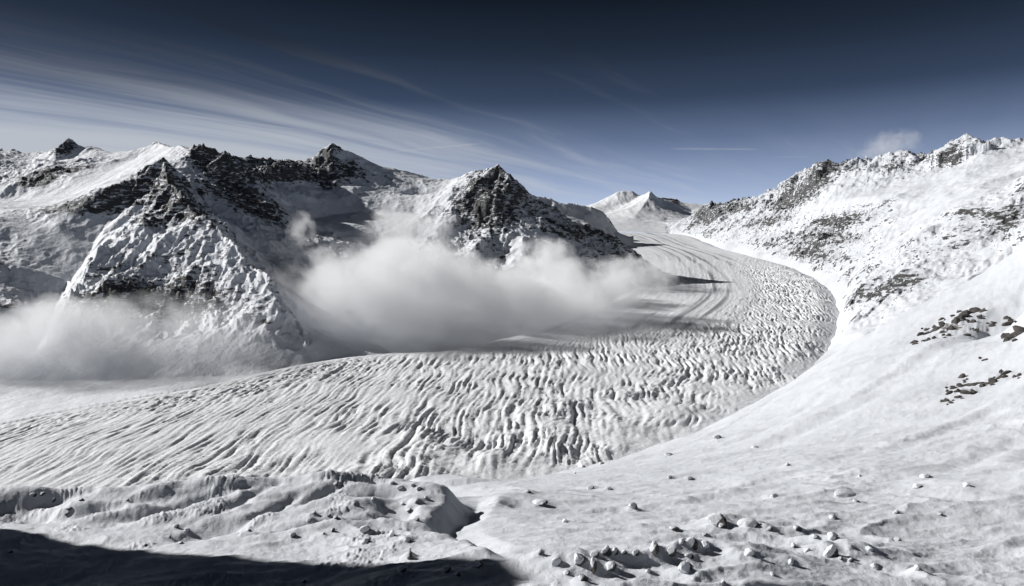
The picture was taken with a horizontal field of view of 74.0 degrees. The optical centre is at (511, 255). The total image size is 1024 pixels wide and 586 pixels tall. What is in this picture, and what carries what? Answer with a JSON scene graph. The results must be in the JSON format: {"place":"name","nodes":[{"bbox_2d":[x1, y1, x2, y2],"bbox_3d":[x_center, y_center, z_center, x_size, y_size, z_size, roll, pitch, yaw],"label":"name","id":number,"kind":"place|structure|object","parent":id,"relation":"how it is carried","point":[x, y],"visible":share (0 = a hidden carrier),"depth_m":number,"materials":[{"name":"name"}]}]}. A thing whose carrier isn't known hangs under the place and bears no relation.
{"place":"outdoors","nodes":[
{"label":"outdoors","id":0,"kind":"place"},
{"bbox_2d":[0,138,663,424],"bbox_3d":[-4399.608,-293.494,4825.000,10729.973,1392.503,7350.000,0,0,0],"label":"mountain range","id":1,"kind":"structure","parent":0,"point":[155,268],"depth_m":2565.87,"materials":[{"name":"white snow"}]},
{"bbox_2d":[0,232,839,487],"bbox_3d":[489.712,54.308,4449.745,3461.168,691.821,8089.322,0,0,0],"label":"glacier","id":2,"kind":"object","parent":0,"point":[698,335],"visible":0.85,"depth_m":1444.48,"materials":[{"name":"white ice"}]},
{"bbox_2d":[0,244,1023,585],"bbox_3d":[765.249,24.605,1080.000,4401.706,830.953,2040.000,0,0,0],"label":"snow slope","id":3,"kind":"structure","parent":0,"point":[880,418],"depth_m":275.69,"materials":[{"name":"white snow"}]},
{"bbox_2d":[359,525,370,532],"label":"boulder","id":4,"kind":"object","parent":3,"relation":"on","point":[364,528],"visible":1,"depth_m":237.29,"materials":[{"name":"white"}]},
{"bbox_2d":[361,538,369,543],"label":"boulder","id":5,"kind":"object","parent":3,"relation":"on","point":[365,540],"visible":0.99,"depth_m":222.03,"materials":[{"name":"white"}]},
{"bbox_2d":[389,530,394,536],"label":"boulder","id":6,"kind":"object","parent":3,"relation":"on","point":[392,533],"visible":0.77,"depth_m":231.11,"materials":[{"name":"white"}]},
{"bbox_2d":[397,566,406,571],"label":"boulder","id":7,"kind":"object","parent":3,"relation":"on","point":[402,568],"visible":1,"depth_m":172.22,"materials":[{"name":"white stone"}]},
{"bbox_2d":[405,548,412,559],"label":"boulder","id":8,"kind":"object","parent":3,"relation":"on","point":[409,555],"visible":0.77,"depth_m":196.37,"materials":[{"name":"white"}]},
{"bbox_2d":[443,565,450,572],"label":"boulder","id":9,"kind":"object","parent":3,"relation":"on","point":[447,569],"visible":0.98,"depth_m":168.60,"materials":[{"name":"white stone"}]},
{"bbox_2d":[474,560,483,567],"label":"boulder","id":10,"kind":"object","parent":3,"relation":"on","point":[478,564],"visible":1,"depth_m":160.16,"materials":[{"name":"white stone"}]},
{"bbox_2d":[532,499,547,505],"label":"boulder","id":11,"kind":"object","parent":3,"relation":"on","point":[541,502],"visible":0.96,"depth_m":333.15,"materials":[{"name":"white"}]},
{"bbox_2d":[551,557,561,566],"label":"boulder","id":12,"kind":"object","parent":3,"relation":"on","point":[556,561],"visible":1,"depth_m":153.99,"materials":[{"name":"white stone"}]},
{"bbox_2d":[563,570,569,574],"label":"boulder","id":13,"kind":"object","parent":3,"relation":"on","point":[566,572],"visible":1,"depth_m":149.54,"materials":[{"name":"white"}]},
{"bbox_2d":[574,552,586,565],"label":"boulder","id":14,"kind":"object","parent":3,"relation":"on","point":[580,559],"visible":1,"depth_m":153.02,"materials":[{"name":"white stone"}]},
{"bbox_2d":[578,574,587,581],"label":"boulder","id":15,"kind":"object","parent":3,"relation":"on","point":[582,577],"visible":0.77,"depth_m":137.98,"materials":[{"name":"white"}]},
{"bbox_2d":[589,557,596,573],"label":"boulder","id":16,"kind":"object","parent":3,"relation":"on","point":[593,566],"visible":1,"depth_m":151.78,"materials":[{"name":"white stone"}]},
{"bbox_2d":[590,550,599,557],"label":"boulder","id":17,"kind":"object","parent":3,"relation":"on","point":[595,554],"visible":0.9,"depth_m":156.83,"materials":[{"name":"white stone"}]},
{"bbox_2d":[601,545,611,556],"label":"boulder","id":18,"kind":"object","parent":3,"relation":"on","point":[606,551],"visible":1,"depth_m":158.04,"materials":[{"name":"white"}]},
{"bbox_2d":[605,561,616,570],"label":"boulder","id":19,"kind":"object","parent":3,"relation":"on","point":[611,565],"visible":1,"depth_m":152.27,"materials":[{"name":"white stone"}]},
{"bbox_2d":[612,547,618,554],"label":"boulder","id":20,"kind":"object","parent":3,"relation":"on","point":[615,550],"visible":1,"depth_m":158.40,"materials":[{"name":"white stone"}]},
{"bbox_2d":[628,502,637,508],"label":"boulder","id":21,"kind":"object","parent":3,"relation":"on","point":[633,505],"visible":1,"depth_m":300.60,"materials":[{"name":"white"}]},
{"bbox_2d":[632,549,639,555],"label":"boulder","id":22,"kind":"object","parent":3,"relation":"on","point":[635,552],"visible":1,"depth_m":159.45,"materials":[{"name":"white stone"}]},
{"bbox_2d":[650,540,658,555],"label":"boulder","id":23,"kind":"object","parent":3,"relation":"on","point":[654,548],"visible":1,"depth_m":160.23,"materials":[{"name":"white"}]},
{"bbox_2d":[667,546,676,556],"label":"boulder","id":24,"kind":"object","parent":3,"relation":"on","point":[671,551],"visible":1,"depth_m":161.34,"materials":[{"name":"white"}]},
{"bbox_2d":[669,526,678,529],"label":"boulder","id":25,"kind":"object","parent":3,"relation":"on","point":[673,528],"visible":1,"depth_m":205.55,"materials":[{"name":"white"}]},
{"bbox_2d":[678,561,691,573],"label":"boulder","id":26,"kind":"object","parent":3,"relation":"on","point":[685,567],"visible":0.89,"depth_m":150.39,"materials":[{"name":"white stone"}]},
{"bbox_2d":[684,553,693,558],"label":"boulder","id":27,"kind":"object","parent":3,"relation":"on","point":[690,555],"visible":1,"depth_m":160.24,"materials":[{"name":"white stone"}]},
{"bbox_2d":[685,537,697,550],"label":"boulder","id":28,"kind":"object","parent":3,"relation":"on","point":[691,542],"visible":1,"depth_m":163.79,"materials":[{"name":"white stone"}]},
{"bbox_2d":[701,540,710,547],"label":"boulder","id":29,"kind":"object","parent":3,"relation":"on","point":[705,543],"visible":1,"depth_m":164.89,"materials":[{"name":"white"}]},
{"bbox_2d":[705,513,726,527],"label":"boulder","id":30,"kind":"object","parent":3,"relation":"on","point":[716,519],"visible":0.82,"depth_m":210.40,"materials":[{"name":"white"}]},
{"bbox_2d":[737,518,758,527],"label":"boulder","id":31,"kind":"object","parent":3,"relation":"on","point":[747,522],"visible":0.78,"depth_m":207.84,"materials":[{"name":"white"}]},
{"bbox_2d":[744,548,755,556],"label":"boulder","id":32,"kind":"object","parent":3,"relation":"on","point":[749,552],"visible":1,"depth_m":158.95,"materials":[{"name":"white"}]},
{"bbox_2d":[788,559,794,564],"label":"boulder","id":33,"kind":"object","parent":3,"relation":"on","point":[791,561],"visible":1,"depth_m":160.50,"materials":[{"name":"white stone"}]},
{"bbox_2d":[793,525,801,530],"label":"boulder","id":34,"kind":"object","parent":3,"relation":"on","point":[797,528],"visible":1,"depth_m":206.31,"materials":[{"name":"white"}]},
{"bbox_2d":[823,544,838,556],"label":"boulder","id":35,"kind":"object","parent":3,"relation":"on","point":[831,550],"visible":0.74,"depth_m":178.33,"materials":[{"name":"white"}]},
{"bbox_2d":[827,532,837,539],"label":"boulder","id":36,"kind":"object","parent":3,"relation":"on","point":[832,535],"visible":1,"depth_m":189.89,"materials":[{"name":"white"}]},
{"bbox_2d":[834,489,855,497],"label":"boulder","id":37,"kind":"object","parent":3,"relation":"on","point":[842,493],"visible":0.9,"depth_m":283.24,"materials":[{"name":"white"}]},
{"bbox_2d":[865,546,873,551],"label":"boulder","id":38,"kind":"object","parent":3,"relation":"on","point":[868,548],"visible":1,"depth_m":182.68,"materials":[{"name":"white"}]},
{"bbox_2d":[870,563,878,569],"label":"boulder","id":39,"kind":"object","parent":3,"relation":"on","point":[875,566],"visible":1,"depth_m":173.06,"materials":[{"name":"white stone"}]},
{"bbox_2d":[914,564,920,570],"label":"boulder","id":40,"kind":"object","parent":3,"relation":"on","point":[916,567],"visible":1,"depth_m":164.41,"materials":[{"name":"white stone"}]},
{"bbox_2d":[913,484,922,488],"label":"boulder","id":41,"kind":"object","parent":3,"relation":"on","point":[917,486],"visible":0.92,"depth_m":282.48,"materials":[{"name":"white"}]},
{"bbox_2d":[919,473,930,477],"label":"boulder","id":42,"kind":"object","parent":3,"relation":"on","point":[923,475],"visible":0.99,"depth_m":303.01,"materials":[{"name":"white"}]},
{"bbox_2d":[910,307,986,344],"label":"rock outcrop","id":43,"kind":"object","parent":3,"relation":"on","point":[960,316],"visible":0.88,"depth_m":1116.68,"materials":[{"name":"grey stone"}]},
{"bbox_2d":[940,356,1021,404],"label":"rock outcrop","id":44,"kind":"object","parent":3,"relation":"on","point":[992,381],"visible":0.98,"depth_m":601.19,"materials":[{"name":"grey stone"}]},
{"bbox_2d":[986,316,1016,326],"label":"rock outcrop","id":45,"kind":"object","parent":3,"relation":"on","point":[992,324],"visible":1,"depth_m":1073.48,"materials":[{"name":"grey stone"}]},
{"bbox_2d":[1001,321,1023,341],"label":"rock outcrop","id":46,"kind":"object","parent":3,"relation":"on","point":[1018,330],"visible":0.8,"depth_m":789.52,"materials":[{"name":"grey stone"}]},
{"bbox_2d":[0,0,1023,232],"label":"sky","id":47,"kind":"structure","parent":0,"point":[582,102],"materials":[{"name":"blue"}]},
{"bbox_2d":[533,195,633,245],"bbox_3d":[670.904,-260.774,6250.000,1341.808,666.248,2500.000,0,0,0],"label":"mountain spur","id":48,"kind":"structure","parent":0,"point":[591,216],"depth_m":6216.56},
{"bbox_2d":[587,191,723,231],"bbox_3d":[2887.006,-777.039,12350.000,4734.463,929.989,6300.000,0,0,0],"label":"mountain range","id":49,"kind":"structure","parent":0,"point":[631,211],"depth_m":11879.52,"materials":[{"name":"white snow"}]},
{"bbox_2d":[666,133,1023,365],"bbox_3d":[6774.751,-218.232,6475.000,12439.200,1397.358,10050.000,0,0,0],"label":"mountain range","id":50,"kind":"structure","parent":0,"point":[872,244],"depth_m":3896.38,"materials":[{"name":"white snow"}]}
]}

